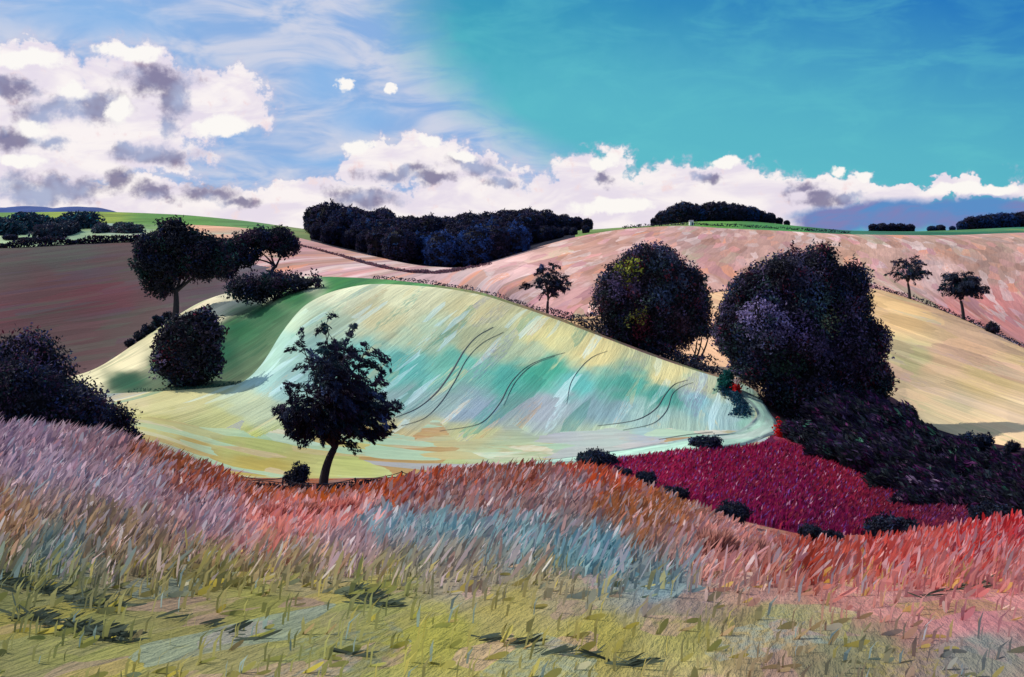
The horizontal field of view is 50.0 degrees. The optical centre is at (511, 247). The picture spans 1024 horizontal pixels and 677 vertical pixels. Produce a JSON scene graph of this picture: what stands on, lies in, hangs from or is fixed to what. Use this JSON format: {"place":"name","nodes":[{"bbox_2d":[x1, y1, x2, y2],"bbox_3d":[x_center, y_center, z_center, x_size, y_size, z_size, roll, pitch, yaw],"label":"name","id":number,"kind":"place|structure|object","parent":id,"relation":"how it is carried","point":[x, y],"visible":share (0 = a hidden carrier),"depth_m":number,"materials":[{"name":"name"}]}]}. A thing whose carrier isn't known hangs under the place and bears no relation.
{"place":"outdoors","nodes":[
{"label":"outdoors","id":0,"kind":"place"},
{"bbox_2d":[0,206,114,211],"bbox_3d":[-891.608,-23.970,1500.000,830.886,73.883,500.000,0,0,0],"label":"hills","id":1,"kind":"structure","parent":0,"point":[41,209],"depth_m":1445.19,"materials":[{"name":"blue"}]},
{"bbox_2d":[0,242,276,376],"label":"ploughed field","id":2,"kind":"structure","parent":0,"point":[93,305],"depth_m":192.72,"materials":[{"name":"soil"}]},
{"bbox_2d":[216,223,301,281],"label":"broadleaf tree","id":3,"kind":"object","parent":2,"relation":"on","point":[249,245],"visible":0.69,"depth_m":168.94,"materials":[{"name":"black plant"}]},
{"bbox_2d":[0,223,281,258],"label":"upland pasture","id":4,"kind":"structure","parent":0,"point":[218,231],"depth_m":331.72,"materials":[{"name":"plant"}]},
{"bbox_2d":[0,210,106,235],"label":"hedge","id":5,"kind":"object","parent":4,"relation":"on","point":[20,223],"visible":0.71,"depth_m":335.01,"materials":[{"name":"black plant"}]},
{"bbox_2d":[28,219,81,239],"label":"hedge","id":6,"kind":"object","parent":4,"relation":"on","point":[67,227],"visible":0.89,"depth_m":270.68,"materials":[{"name":"black plant"}]},
{"bbox_2d":[0,233,139,247],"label":"hedge","id":7,"kind":"object","parent":4,"relation":"on","point":[41,241],"visible":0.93,"depth_m":242.29,"materials":[{"name":"black plant"}]},
{"bbox_2d":[91,221,146,233],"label":"hedge","id":8,"kind":"object","parent":4,"relation":"on","point":[119,227],"visible":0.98,"depth_m":317.98,"materials":[{"name":"black plant"}]},
{"bbox_2d":[102,284,762,440],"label":"hill","id":9,"kind":"structure","parent":0,"point":[422,337],"depth_m":102.19,"materials":[{"name":"green plant"}]},
{"bbox_2d":[72,276,756,393],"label":"pasture","id":10,"kind":"structure","parent":9,"relation":"on","point":[255,330],"depth_m":120.94,"materials":[{"name":"green plant"}]},
{"bbox_2d":[127,214,238,318],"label":"broadleaf tree","id":11,"kind":"object","parent":10,"relation":"on","point":[168,252],"visible":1,"depth_m":136.49,"materials":[{"name":"black plant"}]},
{"bbox_2d":[148,304,229,387],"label":"round tree","id":12,"kind":"object","parent":10,"relation":"on","point":[187,348],"visible":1,"depth_m":102.50,"materials":[{"name":"black plant"}]},
{"bbox_2d":[221,265,323,306],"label":"bush","id":13,"kind":"object","parent":10,"relation":"on","point":[266,286],"visible":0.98,"depth_m":129.74,"materials":[{"name":"black plant"}]},
{"bbox_2d":[373,275,547,312],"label":"hedge","id":14,"kind":"object","parent":10,"relation":"on","point":[487,292],"visible":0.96,"depth_m":141.82,"materials":[{"name":"brown plant"}]},
{"bbox_2d":[548,306,723,374],"bbox_3d":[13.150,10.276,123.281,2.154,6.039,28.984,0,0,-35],"label":"hedge","id":15,"kind":"object","parent":10,"relation":"on","point":[676,357],"visible":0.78,"depth_m":119.47,"materials":[{"name":"black plant"}]},
{"bbox_2d":[131,417,769,477],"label":"pasture","id":16,"kind":"structure","parent":9,"relation":"on","point":[273,454],"depth_m":80.27,"materials":[{"name":"yellow plant"}]},
{"bbox_2d":[574,446,618,466],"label":"bush","id":17,"kind":"object","parent":16,"relation":"on","point":[598,456],"visible":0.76,"depth_m":73.48,"materials":[{"name":"black plant"}]},
{"bbox_2d":[687,433,723,447],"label":"bush","id":18,"kind":"object","parent":16,"relation":"on","point":[714,441],"visible":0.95,"depth_m":78.38,"materials":[{"name":"black plant"}]},
{"bbox_2d":[717,369,736,390],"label":"bush","id":19,"kind":"object","parent":9,"relation":"on","point":[725,379],"visible":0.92,"depth_m":97.25,"materials":[{"name":"green plant"}]},
{"bbox_2d":[713,385,751,417],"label":"hedge","id":20,"kind":"object","parent":9,"relation":"on","point":[740,403],"visible":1,"depth_m":93.16,"materials":[{"name":"green plant"}]},
{"bbox_2d":[311,235,574,267],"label":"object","id":21,"kind":"structure","parent":0,"point":[538,244],"depth_m":380.59,"materials":[{"name":"brown soil"}]},
{"bbox_2d":[303,202,322,233],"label":"tree","id":22,"kind":"object","parent":21,"relation":"on","point":[310,215],"visible":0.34,"depth_m":442.14,"materials":[{"name":"black plant"}]},
{"bbox_2d":[313,198,344,224],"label":"tree","id":23,"kind":"object","parent":21,"relation":"on","point":[326,209],"visible":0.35,"depth_m":438.41,"materials":[{"name":"black plant"}]},
{"bbox_2d":[319,221,343,244],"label":"tree","id":24,"kind":"object","parent":21,"relation":"on","point":[331,233],"visible":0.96,"depth_m":388.06,"materials":[{"name":"black plant"}]},
{"bbox_2d":[327,206,364,245],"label":"tree","id":25,"kind":"object","parent":21,"relation":"on","point":[343,218],"visible":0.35,"depth_m":395.25,"materials":[{"name":"black plant"}]},
{"bbox_2d":[341,227,358,249],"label":"tree","id":26,"kind":"object","parent":21,"relation":"on","point":[348,238],"visible":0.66,"depth_m":386.11,"materials":[{"name":"black plant"}]},
{"bbox_2d":[355,229,369,252],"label":"tree","id":27,"kind":"object","parent":21,"relation":"on","point":[360,244],"visible":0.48,"depth_m":378.20,"materials":[{"name":"black plant"}]},
{"bbox_2d":[349,216,379,232],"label":"tree","id":28,"kind":"object","parent":21,"relation":"on","point":[357,224],"visible":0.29,"depth_m":389.11,"materials":[{"name":"black plant"}]},
{"bbox_2d":[365,226,390,257],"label":"tree","id":29,"kind":"object","parent":21,"relation":"on","point":[374,236],"visible":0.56,"depth_m":364.79,"materials":[{"name":"black plant"}]},
{"bbox_2d":[380,225,417,262],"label":"tree","id":30,"kind":"object","parent":21,"relation":"on","point":[398,243],"visible":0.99,"depth_m":356.80,"materials":[{"name":"black plant"}]},
{"bbox_2d":[390,217,423,232],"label":"tree","id":31,"kind":"object","parent":21,"relation":"on","point":[413,226],"visible":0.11,"depth_m":384.51,"materials":[{"name":"black plant"}]},
{"bbox_2d":[409,230,428,263],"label":"tree","id":32,"kind":"object","parent":21,"relation":"on","point":[419,258],"visible":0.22,"depth_m":367.07,"materials":[{"name":"blue plant"}]},
{"bbox_2d":[415,212,442,232],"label":"tree","id":33,"kind":"object","parent":21,"relation":"on","point":[429,223],"visible":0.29,"depth_m":427.78,"materials":[{"name":"black plant"}]},
{"bbox_2d":[486,225,511,259],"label":"tree","id":34,"kind":"object","parent":21,"relation":"on","point":[500,237],"visible":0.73,"depth_m":357.08,"materials":[{"name":"black plant"}]},
{"bbox_2d":[503,219,532,254],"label":"tree","id":35,"kind":"object","parent":21,"relation":"on","point":[521,237],"visible":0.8,"depth_m":360.89,"materials":[{"name":"blue plant"}]},
{"bbox_2d":[517,210,545,229],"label":"tree","id":36,"kind":"object","parent":21,"relation":"on","point":[534,219],"visible":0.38,"depth_m":398.37,"materials":[{"name":"black plant"}]},
{"bbox_2d":[536,225,552,241],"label":"tree","id":37,"kind":"object","parent":21,"relation":"on","point":[544,233],"visible":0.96,"depth_m":394.27,"materials":[{"name":"black plant"}]},
{"bbox_2d":[535,209,559,227],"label":"tree","id":38,"kind":"object","parent":21,"relation":"on","point":[550,217],"visible":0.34,"depth_m":426.39,"materials":[{"name":"black plant"}]},
{"bbox_2d":[0,564,994,667],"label":"sedge grass","id":39,"kind":"structure","parent":0,"point":[120,633],"depth_m":7.40,"materials":[{"name":"green plant"}]},
{"bbox_2d":[0,477,1023,676],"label":"grass bank","id":40,"kind":"structure","parent":0,"point":[110,658],"depth_m":7.50,"materials":[{"name":"green plant"}]},
{"bbox_2d":[0,322,88,386],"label":"bush","id":41,"kind":"object","parent":40,"relation":"on","point":[40,349],"visible":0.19,"depth_m":39.23,"materials":[{"name":"black plant"}]},
{"bbox_2d":[0,347,117,431],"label":"bush","id":42,"kind":"object","parent":40,"relation":"on","point":[27,390],"visible":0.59,"depth_m":30.18,"materials":[{"name":"black plant"}]},
{"bbox_2d":[83,383,147,443],"bbox_3d":[-12.221,5.345,32.711,2.968,2.641,1.683,0,0,0],"label":"bush","id":43,"kind":"object","parent":40,"relation":"on","point":[125,420],"visible":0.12,"depth_m":32.65,"materials":[{"name":"black plant"}]},
{"bbox_2d":[283,460,310,485],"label":"shrub","id":44,"kind":"object","parent":40,"relation":"on","point":[301,472],"visible":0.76,"depth_m":44.73,"materials":[{"name":"black plant"}]},
{"bbox_2d":[256,479,381,490],"bbox_3d":[-5.959,9.120,43.797,2.270,1.733,12.386,0,0,39],"label":"hedge","id":45,"kind":"object","parent":40,"relation":"on","point":[318,484],"visible":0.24,"depth_m":42.19,"materials":[{"name":"brown plant"}]},
{"bbox_2d":[270,312,404,484],"bbox_3d":[-7.484,6.753,47.496,5.788,7.940,5.111,0,0,0],"label":"windswept tree","id":46,"kind":"object","parent":40,"relation":"on","point":[346,406],"visible":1,"depth_m":46.82,"materials":[{"name":"black plant"}]},
{"bbox_2d":[320,496,363,513],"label":"grass clump","id":47,"kind":"object","parent":40,"relation":"on","point":[351,502],"visible":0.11,"depth_m":18.49,"materials":[{"name":"pink plant"}]},
{"bbox_2d":[0,415,1023,676],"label":"tall grass","id":48,"kind":"structure","parent":40,"relation":"on","point":[98,493],"depth_m":11.77,"materials":[{"name":"plant"}]},
{"bbox_2d":[663,484,690,499],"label":"bush","id":49,"kind":"object","parent":40,"relation":"on","point":[683,493],"visible":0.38,"depth_m":51.08,"materials":[{"name":"black plant"}]},
{"bbox_2d":[690,526,744,560],"bbox_3d":[2.560,3.739,13.688,0.694,0.566,0.447,0,0,0],"label":"grass clump","id":50,"kind":"object","parent":40,"relation":"on","point":[726,534],"visible":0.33,"depth_m":13.58,"materials":[{"name":"plant"}]},
{"bbox_2d":[713,499,752,524],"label":"bush","id":51,"kind":"object","parent":40,"relation":"on","point":[737,510],"visible":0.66,"depth_m":44.91,"materials":[{"name":"black plant"}]},
{"bbox_2d":[743,536,777,556],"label":"grass clump","id":52,"kind":"object","parent":40,"relation":"on","point":[762,544],"visible":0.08,"depth_m":15.44,"materials":[{"name":"pink plant"}]},
{"bbox_2d":[796,523,821,540],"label":"bush","id":53,"kind":"object","parent":40,"relation":"on","point":[813,530],"visible":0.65,"depth_m":40.79,"materials":[{"name":"black plant"}]},
{"bbox_2d":[861,510,918,538],"bbox_3d":[13.722,10.153,39.473,2.200,1.320,2.289,0,0,0],"label":"bush","id":54,"kind":"object","parent":40,"relation":"on","point":[876,524],"visible":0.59,"depth_m":39.16,"materials":[{"name":"black plant"}]},
{"bbox_2d":[965,500,1022,520],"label":"bush","id":55,"kind":"object","parent":40,"relation":"on","point":[987,508],"visible":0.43,"depth_m":36.92,"materials":[{"name":"black plant"}]},
{"bbox_2d":[0,212,1023,240],"bbox_3d":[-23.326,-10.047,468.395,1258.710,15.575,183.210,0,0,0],"label":"upland meadow","id":56,"kind":"structure","parent":0,"point":[135,218],"depth_m":435.24,"materials":[{"name":"green plant"}]},
{"bbox_2d":[623,222,849,232],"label":"hedge","id":57,"kind":"object","parent":56,"relation":"on","point":[734,225],"visible":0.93,"depth_m":401.62,"materials":[{"name":"green plant"}]},
{"bbox_2d":[0,0,1023,230],"label":"sky","id":58,"kind":"structure","parent":0,"point":[854,115],"materials":[{"name":"blue"}]},
{"bbox_2d":[255,226,1023,347],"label":"stubble field","id":59,"kind":"structure","parent":0,"point":[721,256],"depth_m":279.65,"materials":[{"name":"pink plant"}]},
{"bbox_2d":[299,244,491,273],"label":"hedge","id":60,"kind":"object","parent":59,"relation":"on","point":[426,271],"visible":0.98,"depth_m":265.85,"materials":[{"name":"brown plant"}]},
{"bbox_2d":[421,229,458,266],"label":"tree","id":61,"kind":"object","parent":59,"relation":"on","point":[440,249],"visible":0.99,"depth_m":353.42,"materials":[{"name":"blue plant"}]},
{"bbox_2d":[457,223,493,266],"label":"tree","id":62,"kind":"object","parent":59,"relation":"on","point":[475,249],"visible":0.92,"depth_m":355.01,"materials":[{"name":"blue plant"}]},
{"bbox_2d":[519,262,573,312],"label":"tree","id":63,"kind":"object","parent":59,"relation":"on","point":[554,283],"visible":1,"depth_m":175.70,"materials":[{"name":"black plant"}]},
{"bbox_2d":[517,389,777,464],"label":"path","id":64,"kind":"structure","parent":0,"point":[760,425],"depth_m":82.82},
{"bbox_2d":[558,288,1023,447],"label":"barley field","id":65,"kind":"structure","parent":0,"point":[955,375],"depth_m":124.00,"materials":[{"name":"beige plant"}]},
{"bbox_2d":[588,239,714,356],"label":"round tree","id":66,"kind":"object","parent":65,"relation":"on","point":[645,292],"visible":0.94,"depth_m":121.13,"materials":[{"name":"black plant"}]},
{"bbox_2d":[690,322,714,359],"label":"sapling","id":67,"kind":"object","parent":65,"relation":"on","point":[705,332],"visible":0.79,"depth_m":117.02,"materials":[{"name":"black plant"}]},
{"bbox_2d":[884,254,932,298],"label":"tree","id":68,"kind":"object","parent":65,"relation":"on","point":[912,273],"visible":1,"depth_m":164.97,"materials":[{"name":"black plant"}]},
{"bbox_2d":[867,283,1023,345],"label":"hedge","id":69,"kind":"object","parent":65,"relation":"on","point":[955,314],"visible":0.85,"depth_m":161.09,"materials":[{"name":"brown plant"}]},
{"bbox_2d":[937,270,990,319],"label":"tree","id":70,"kind":"object","parent":65,"relation":"on","point":[961,288],"visible":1,"depth_m":155.85,"materials":[{"name":"black plant"}]},
{"bbox_2d":[602,435,1022,534],"bbox_3d":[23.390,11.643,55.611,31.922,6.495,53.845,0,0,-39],"label":"crop field","id":71,"kind":"structure","parent":0,"point":[773,438],"depth_m":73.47,"materials":[{"name":"red plant"}]},
{"bbox_2d":[634,470,657,485],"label":"bush","id":72,"kind":"object","parent":71,"relation":"on","point":[651,477],"visible":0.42,"depth_m":56.74,"materials":[{"name":"black plant"}]},
{"bbox_2d":[859,462,908,489],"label":"bramble bush","id":73,"kind":"object","parent":71,"relation":"on","point":[883,477],"visible":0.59,"depth_m":59.45,"materials":[{"name":"black plant"}]},
{"bbox_2d":[886,484,943,506],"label":"bramble bush","id":74,"kind":"object","parent":71,"relation":"on","point":[912,495],"visible":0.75,"depth_m":52.75,"materials":[{"name":"black plant"}]},
{"bbox_2d":[942,481,992,509],"bbox_3d":[21.775,11.938,52.001,2.882,1.795,2.521,0,0,0],"label":"bramble bush","id":75,"kind":"object","parent":71,"relation":"on","point":[962,493],"visible":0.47,"depth_m":51.64,"materials":[{"name":"black plant"}]},
{"bbox_2d":[971,484,1020,506],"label":"bramble bush","id":76,"kind":"object","parent":71,"relation":"on","point":[994,494],"visible":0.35,"depth_m":48.72,"materials":[{"name":"black plant"}]},
{"bbox_2d":[1002,490,1023,515],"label":"bramble bush","id":77,"kind":"object","parent":71,"relation":"on","point":[1016,500],"visible":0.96,"depth_m":46.73,"materials":[{"name":"black plant"}]},
{"bbox_2d":[757,392,1023,475],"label":"rough ground","id":78,"kind":"structure","parent":0,"point":[774,414],"depth_m":92.93,"materials":[{"name":"soil"}]},
{"bbox_2d":[778,417,807,441],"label":"bramble bush","id":79,"kind":"object","parent":78,"relation":"on","point":[784,428],"visible":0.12,"depth_m":81.24,"materials":[{"name":"black plant"}]},
{"bbox_2d":[708,239,899,419],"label":"broadleaf tree","id":80,"kind":"object","parent":78,"relation":"on","point":[797,328],"visible":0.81,"depth_m":94.36,"materials":[{"name":"black plant"}]},
{"bbox_2d":[790,418,838,446],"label":"bramble bush","id":81,"kind":"object","parent":78,"relation":"on","point":[801,432],"visible":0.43,"depth_m":77.61,"materials":[{"name":"black plant"}]},
{"bbox_2d":[801,434,844,463],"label":"bramble bush","id":82,"kind":"object","parent":78,"relation":"on","point":[824,448],"visible":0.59,"depth_m":70.69,"materials":[{"name":"black plant"}]},
{"bbox_2d":[799,392,859,425],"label":"bramble bush","id":83,"kind":"object","parent":78,"relation":"on","point":[811,411],"visible":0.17,"depth_m":88.20,"materials":[{"name":"black plant"}]},
{"bbox_2d":[820,421,872,443],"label":"bramble bush","id":84,"kind":"object","parent":78,"relation":"on","point":[852,433],"visible":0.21,"depth_m":75.49,"materials":[{"name":"black plant"}]},
{"bbox_2d":[813,397,889,430],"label":"bramble bush","id":85,"kind":"object","parent":78,"relation":"on","point":[840,414],"visible":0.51,"depth_m":84.64,"materials":[{"name":"black plant"}]},
{"bbox_2d":[839,386,890,404],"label":"bramble bush","id":86,"kind":"object","parent":78,"relation":"on","point":[866,396],"visible":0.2,"depth_m":91.77,"materials":[{"name":"black plant"}]},
{"bbox_2d":[834,439,904,473],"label":"bramble bush","id":87,"kind":"object","parent":78,"relation":"on","point":[857,456],"visible":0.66,"depth_m":66.72,"materials":[{"name":"black plant"}]},
{"bbox_2d":[864,400,909,429],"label":"bramble bush","id":88,"kind":"object","parent":78,"relation":"on","point":[892,417],"visible":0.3,"depth_m":85.89,"materials":[{"name":"black plant"}]},
{"bbox_2d":[862,425,912,442],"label":"bramble bush","id":89,"kind":"object","parent":78,"relation":"on","point":[875,432],"visible":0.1,"depth_m":74.79,"materials":[{"name":"black plant"}]},
{"bbox_2d":[874,449,925,468],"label":"bramble bush","id":90,"kind":"object","parent":78,"relation":"on","point":[895,459],"visible":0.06,"depth_m":65.52,"materials":[{"name":"black plant"}]},
{"bbox_2d":[872,429,930,450],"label":"bramble bush","id":91,"kind":"object","parent":78,"relation":"on","point":[906,440],"visible":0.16,"depth_m":72.46,"materials":[{"name":"black plant"}]},
{"bbox_2d":[886,400,920,424],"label":"bramble bush","id":92,"kind":"object","parent":78,"relation":"on","point":[910,411],"visible":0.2,"depth_m":88.19,"materials":[{"name":"black plant"}]},
{"bbox_2d":[893,419,943,436],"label":"bramble bush","id":93,"kind":"object","parent":78,"relation":"on","point":[923,428],"visible":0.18,"depth_m":78.26,"materials":[{"name":"black plant"}]},
{"bbox_2d":[894,464,957,489],"bbox_3d":[22.270,12.700,58.669,3.724,2.230,2.922,0,0,-19],"label":"bramble bush","id":94,"kind":"object","parent":78,"relation":"on","point":[919,475],"visible":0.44,"depth_m":58.17,"materials":[{"name":"black plant"}]},
{"bbox_2d":[903,438,966,455],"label":"bramble bush","id":95,"kind":"object","parent":78,"relation":"on","point":[933,446],"visible":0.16,"depth_m":69.53,"materials":[{"name":"black plant"}]},
{"bbox_2d":[906,449,979,476],"bbox_3d":[25.138,13.040,63.652,4.380,2.625,3.210,0,0,0],"label":"bramble bush","id":96,"kind":"object","parent":78,"relation":"on","point":[923,460],"visible":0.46,"depth_m":63.29,"materials":[{"name":"black plant"}]},
{"bbox_2d":[928,432,978,450],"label":"bramble bush","id":97,"kind":"object","parent":78,"relation":"on","point":[967,443],"visible":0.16,"depth_m":75.45,"materials":[{"name":"black plant"}]},
{"bbox_2d":[926,452,982,476],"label":"bramble bush","id":98,"kind":"object","parent":78,"relation":"on","point":[977,465],"visible":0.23,"depth_m":63.05,"materials":[{"name":"black plant"}]},
{"bbox_2d":[928,472,989,501],"bbox_3d":[22.176,12.208,54.267,2.956,2.102,2.503,0,0,32],"label":"bramble bush","id":99,"kind":"object","parent":78,"relation":"on","point":[940,485],"visible":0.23,"depth_m":54.30,"materials":[{"name":"black plant"}]},
{"bbox_2d":[953,429,994,450],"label":"bush","id":100,"kind":"object","parent":78,"relation":"on","point":[982,441],"visible":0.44,"depth_m":80.87,"materials":[{"name":"black plant"}]},
{"bbox_2d":[963,468,1004,481],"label":"bramble bush","id":101,"kind":"object","parent":78,"relation":"on","point":[977,474],"visible":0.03,"depth_m":57.25,"materials":[{"name":"black plant"}]},
{"bbox_2d":[962,450,1011,469],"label":"bramble bush","id":102,"kind":"object","parent":78,"relation":"on","point":[983,458],"visible":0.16,"depth_m":66.09,"materials":[{"name":"black plant"}]},
{"bbox_2d":[990,472,1023,491],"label":"bramble bush","id":103,"kind":"object","parent":78,"relation":"on","point":[1016,482],"visible":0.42,"depth_m":54.59,"materials":[{"name":"black plant"}]},
{"bbox_2d":[990,459,1023,473],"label":"bramble bush","id":104,"kind":"object","parent":78,"relation":"on","point":[1015,467],"visible":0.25,"depth_m":62.86,"materials":[{"name":"black plant"}]},
{"bbox_3d":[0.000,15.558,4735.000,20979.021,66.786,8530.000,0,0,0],"label":"terrain","id":105,"kind":"structure","parent":0,"visible":0},
{"bbox_2d":[671,201,691,222],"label":"skyline tree","id":106,"kind":"object","parent":105,"relation":"on","point":[680,210],"visible":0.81,"depth_m":471.55,"materials":[{"name":"black plant"}]},
{"bbox_2d":[700,200,719,220],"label":"skyline tree","id":107,"kind":"object","parent":105,"relation":"on","point":[711,208],"visible":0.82,"depth_m":468.42,"materials":[{"name":"black plant"}]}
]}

